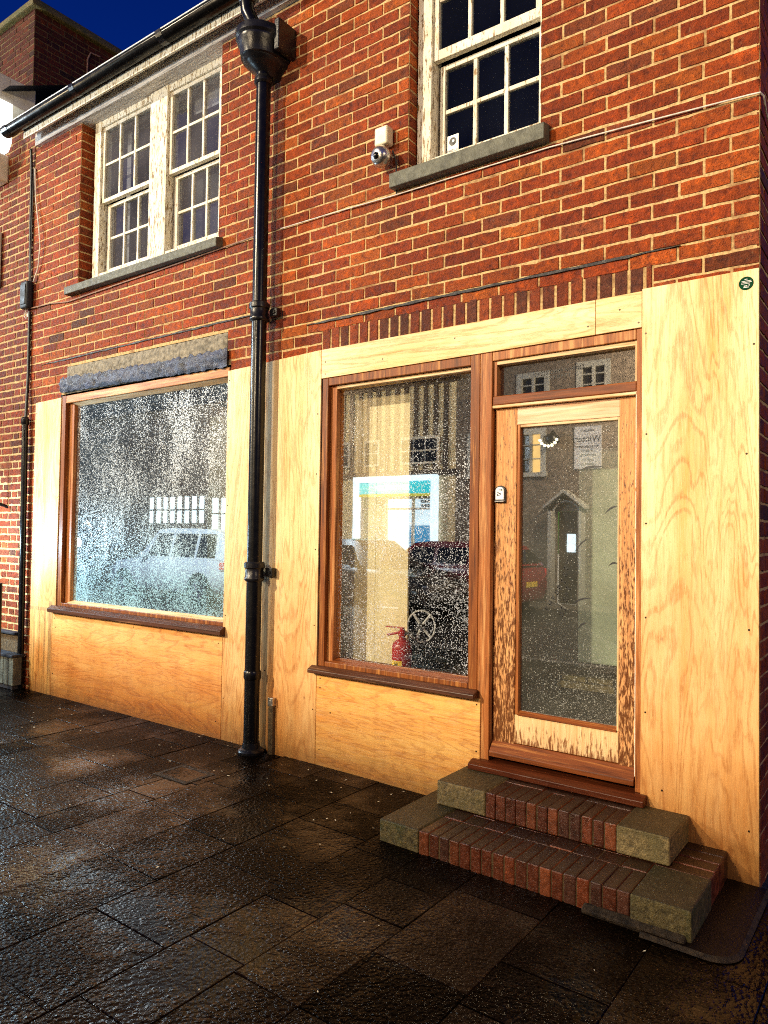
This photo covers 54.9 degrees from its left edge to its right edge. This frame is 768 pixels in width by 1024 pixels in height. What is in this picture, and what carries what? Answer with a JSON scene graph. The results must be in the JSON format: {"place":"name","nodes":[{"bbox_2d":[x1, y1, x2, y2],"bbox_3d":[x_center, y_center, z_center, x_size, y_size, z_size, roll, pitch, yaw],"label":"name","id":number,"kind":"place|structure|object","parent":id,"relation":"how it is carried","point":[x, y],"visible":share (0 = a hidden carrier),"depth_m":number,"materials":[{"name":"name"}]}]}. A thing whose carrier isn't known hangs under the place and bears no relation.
{"place":"outdoors","nodes":[
{"label":"outdoors","id":0,"kind":"place"},
{"bbox_2d":[0,0,203,50],"label":"sky","id":1,"kind":"structure","parent":0,"point":[122,23],"materials":[{"name":"blue"}]},
{"bbox_2d":[0,687,767,1023],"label":"pavement","id":2,"kind":"structure","parent":0,"point":[264,889],"depth_m":2.96,"materials":[{"name":"grey stone"}]},
{"bbox_2d":[0,583,2,658],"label":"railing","id":3,"kind":"object","parent":2,"relation":"on","point":[1,586],"visible":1,"depth_m":6.59,"materials":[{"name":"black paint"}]},
{"bbox_2d":[0,628,24,689],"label":"planter","id":4,"kind":"object","parent":2,"relation":"on","point":[10,667],"visible":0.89,"depth_m":6.97,"materials":[{"name":"grey plastic"}]},
{"bbox_2d":[153,765,214,784],"bbox_3d":[-1.240,1.637,4.589,0.310,0.024,0.230,0,-2,36],"label":"manhole cover","id":5,"kind":"object","parent":2,"relation":"on","point":[184,774],"visible":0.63,"depth_m":4.58,"materials":[{"name":"brown metal"}]},
{"bbox_2d":[267,697,275,754],"bbox_3d":[-0.771,1.464,5.051,0.046,0.388,0.036,0,-2,36],"label":"iron upright","id":6,"kind":"object","parent":2,"relation":"on","point":[271,723],"visible":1,"depth_m":5.04,"materials":[{"name":"metal"}]},
{"bbox_2d":[12,705,645,991],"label":"litter","id":7,"kind":"object","parent":2,"relation":"on","point":[223,838],"visible":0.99,"depth_m":3.92,"materials":[{"name":"beige plastic"}]},
{"bbox_2d":[380,766,726,943],"bbox_3d":[0.764,1.569,3.515,1.483,0.314,0.710,0,-2,36],"label":"doorstep","id":8,"kind":"object","parent":2,"relation":"on","point":[652,870],"visible":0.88,"depth_m":3.36,"materials":[{"name":"brick"}]},
{"bbox_2d":[639,878,767,963],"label":"drain apron","id":9,"kind":"object","parent":2,"relation":"on","point":[725,933],"visible":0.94,"depth_m":2.94,"materials":[{"name":"concrete"}]},
{"label":"ground","id":10,"kind":"structure","parent":0,"visible":0},
{"bbox_2d":[0,0,194,630],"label":"neighbour house","id":11,"kind":"structure","parent":10,"relation":"on","point":[46,51],"depth_m":7.44,"materials":[{"name":"brick"}]},
{"bbox_2d":[23,0,767,886],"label":"brick shop","id":12,"kind":"structure","parent":10,"relation":"on","point":[677,198],"depth_m":4.70,"materials":[{"name":"brick"}]},
{"bbox_2d":[18,148,33,688],"bbox_3d":[-3.429,-0.923,7.070,0.151,5.221,0.078,0,-2,36],"label":"cable conduit","id":13,"kind":"object","parent":12,"relation":"attached to","point":[23,524],"visible":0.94,"depth_m":7.02,"materials":[{"name":"black paint"}]},
{"bbox_2d":[20,281,32,309],"bbox_3d":[-3.451,-2.090,7.130,0.130,0.265,0.077,0,-2,36],"label":"junction box","id":14,"kind":"object","parent":12,"relation":"attached to","point":[26,294],"visible":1,"depth_m":7.09,"materials":[{"name":"grey plastic"}]},
{"bbox_2d":[33,168,40,281],"bbox_3d":[-3.329,-2.771,7.096,0.179,1.124,0.022,-1,-2,42],"label":"loose wire","id":15,"kind":"object","parent":12,"relation":"attached to","point":[38,227],"visible":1,"depth_m":7.08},
{"bbox_2d":[28,398,61,694],"bbox_3d":[-3.146,0.315,6.858,0.440,2.722,0.014,0,-2,36],"label":"plywood sheet","id":16,"kind":"object","parent":12,"relation":"attached to","point":[46,492],"visible":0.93,"depth_m":6.85,"materials":[{"name":"beige wood"}]},
{"bbox_2d":[0,0,238,137],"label":"roof gutter","id":17,"kind":"object","parent":12,"relation":"attached to","point":[194,17],"visible":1,"depth_m":5.98,"materials":[{"name":"black paint"}]},
{"bbox_2d":[50,613,222,738],"bbox_3d":[-2.102,1.286,6.058,2.280,0.765,0.014,0,-2,36],"label":"plywood sheet","id":18,"kind":"object","parent":12,"relation":"attached to","point":[168,677],"visible":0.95,"depth_m":5.94,"materials":[{"name":"beige wood"}]},
{"bbox_2d":[31,236,252,308],"bbox_3d":[-2.153,-1.950,6.211,3.080,0.060,0.019,0,-2,36],"label":"telephone cable","id":19,"kind":"object","parent":12,"relation":"attached to","point":[148,273],"visible":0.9,"depth_m":6.03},
{"bbox_2d":[57,367,230,625],"bbox_3d":[-2.010,-0.110,6.119,2.260,1.911,0.116,0,-2,36],"label":"shop window","id":20,"kind":"structure","parent":12,"relation":"in","point":[143,476],"depth_m":6.08,"materials":[{"name":"clear glass"}]},
{"bbox_2d":[92,56,221,277],"bbox_3d":[-1.863,-2.827,6.273,1.795,1.435,0.195,0,-2,36],"label":"sash window","id":21,"kind":"structure","parent":12,"relation":"in","point":[164,191],"depth_m":6.18,"materials":[{"name":"white paint"}]},
{"bbox_2d":[221,366,250,744],"bbox_3d":[-1.011,0.304,5.300,0.380,2.715,0.014,0,-2,36],"label":"plywood sheet","id":22,"kind":"object","parent":12,"relation":"attached to","point":[235,559],"visible":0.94,"depth_m":5.34,"materials":[{"name":"beige wood"}]},
{"bbox_2d":[235,0,295,755],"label":"drainpipe","id":23,"kind":"object","parent":12,"relation":"attached to","point":[267,49],"visible":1,"depth_m":5.08,"materials":[{"name":"black metal"}]},
{"bbox_2d":[259,350,321,763],"bbox_3d":[-0.643,0.291,5.032,0.525,2.736,0.014,0,-2,36],"label":"plywood sheet","id":24,"kind":"object","parent":12,"relation":"attached to","point":[291,539],"visible":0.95,"depth_m":5.01,"materials":[{"name":"beige wood"}]},
{"bbox_2d":[65,350,634,445],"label":"interior ceiling","id":25,"kind":"structure","parent":12,"relation":"attached to","point":[452,419],"depth_m":6.42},
{"bbox_2d":[379,368,509,404],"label":"ceiling beam","id":26,"kind":"structure","parent":25,"relation":"attached to","point":[450,388],"depth_m":5.09,"materials":[{"name":"brown wood"}]},
{"bbox_2d":[371,125,396,193],"bbox_3d":[-0.007,-2.188,4.581,0.147,0.425,0.142,0,-2,36],"label":"security camera","id":27,"kind":"object","parent":12,"relation":"on","point":[381,155],"visible":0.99,"depth_m":4.57,"materials":[{"name":"beige plastic"}]},
{"bbox_2d":[315,674,480,794],"bbox_3d":[0.046,1.362,4.487,1.214,0.624,0.014,0,-2,36],"label":"plywood sheet","id":28,"kind":"object","parent":12,"relation":"attached to","point":[420,742],"visible":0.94,"depth_m":4.47,"materials":[{"name":"beige wood"}]},
{"bbox_2d":[318,354,480,689],"bbox_3d":[0.092,0.055,4.577,1.180,1.902,0.118,0,-2,36],"label":"shop window","id":29,"kind":"structure","parent":12,"relation":"in","point":[334,388],"depth_m":4.67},
{"bbox_2d":[412,659,467,674],"bbox_3d":[0.238,1.027,4.769,1.190,0.055,0.395,0,-2,36],"label":"display ledge","id":30,"kind":"object","parent":12,"relation":"attached to","point":[444,667],"visible":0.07,"depth_m":4.73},
{"bbox_2d":[340,393,411,663],"bbox_3d":[-0.618,0.120,5.317,1.932,1.765,0.020,0,-2,36],"label":"partition board","id":31,"kind":"object","parent":30,"relation":"on","point":[386,428],"visible":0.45,"depth_m":4.89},
{"bbox_2d":[385,626,417,666],"bbox_3d":[0.110,0.859,4.652,0.129,0.267,0.219,2,-2,-28],"label":"fire extinguisher","id":32,"kind":"object","parent":30,"relation":"on","point":[402,656],"visible":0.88,"depth_m":4.60,"materials":[{"name":"red paint"}]},
{"bbox_2d":[407,610,435,668],"bbox_3d":[0.243,0.810,4.711,0.182,0.376,0.096,0,-2,36],"label":"spoked wheel","id":33,"kind":"object","parent":30,"relation":"on","point":[422,664],"visible":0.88,"depth_m":4.70,"materials":[{"name":"grey metal"}]},
{"bbox_2d":[447,133,458,152],"bbox_3d":[0.425,-2.279,4.577,0.083,0.113,0.003,0,-2,36],"label":"warning sticker","id":34,"kind":"object","parent":12,"relation":"attached to","point":[452,142],"visible":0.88,"depth_m":4.58,"materials":[{"name":"white paper"}]},
{"bbox_2d":[322,300,595,378],"bbox_3d":[0.340,-0.989,4.364,1.861,0.199,0.014,0,-2,36],"label":"plywood sheet","id":35,"kind":"object","parent":12,"relation":"attached to","point":[562,323],"visible":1,"depth_m":4.26,"materials":[{"name":"beige wood"}]},
{"bbox_2d":[417,0,541,163],"bbox_3d":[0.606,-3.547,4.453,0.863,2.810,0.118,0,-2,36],"label":"sash window","id":36,"kind":"structure","parent":12,"relation":"in","point":[433,112],"depth_m":4.57,"materials":[{"name":"white paint"}]},
{"bbox_2d":[409,630,616,724],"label":"interior floor","id":37,"kind":"structure","parent":12,"relation":"in","point":[536,662],"depth_m":7.25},
{"bbox_2d":[409,431,617,647],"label":"interior wall","id":38,"kind":"structure","parent":12,"relation":"in","point":[547,462],"depth_m":9.32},
{"bbox_2d":[280,91,767,228],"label":"telephone cable","id":39,"kind":"object","parent":12,"relation":"attached to","point":[761,93],"visible":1,"depth_m":3.95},
{"bbox_2d":[489,396,635,785],"bbox_3d":[0.941,0.384,3.921,0.795,1.932,0.087,0,-2,36],"label":"door","id":40,"kind":"structure","parent":12,"relation":"in","point":[602,751],"depth_m":3.93,"materials":[{"name":"brown wood"}]},
{"bbox_2d":[557,673,616,694],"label":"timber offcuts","id":41,"kind":"object","parent":12,"relation":"in","point":[607,686],"visible":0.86,"depth_m":4.09,"materials":[{"name":"wood"}]},
{"bbox_2d":[578,448,617,666],"bbox_3d":[1.440,0.252,4.117,0.730,1.240,0.040,0,-2,36],"label":"plaster panel","id":42,"kind":"object","parent":12,"relation":"in","point":[595,483],"visible":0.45,"depth_m":4.25,"materials":[{"name":"beige paint"}]},
{"bbox_2d":[596,291,641,334],"bbox_3d":[1.189,-1.006,3.745,0.234,0.183,0.014,0,-2,36],"label":"plywood sheet","id":43,"kind":"object","parent":12,"relation":"attached to","point":[619,313],"visible":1,"depth_m":3.74,"materials":[{"name":"beige wood"}]},
{"bbox_2d":[640,268,759,886],"bbox_3d":[1.478,0.294,3.483,0.524,2.812,0.014,0,-2,36],"label":"plywood sheet","id":44,"kind":"object","parent":12,"relation":"attached to","point":[699,755],"visible":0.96,"depth_m":3.47,"materials":[{"name":"beige wood"}]},
{"bbox_2d":[739,276,753,289],"bbox_3d":[1.662,-1.050,3.392,0.062,0.062,0.003,0,-2,36],"label":"round sticker","id":45,"kind":"object","parent":44,"relation":"attached to","point":[746,283],"visible":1,"depth_m":3.39,"materials":[{"name":"green plastic"}]}
]}

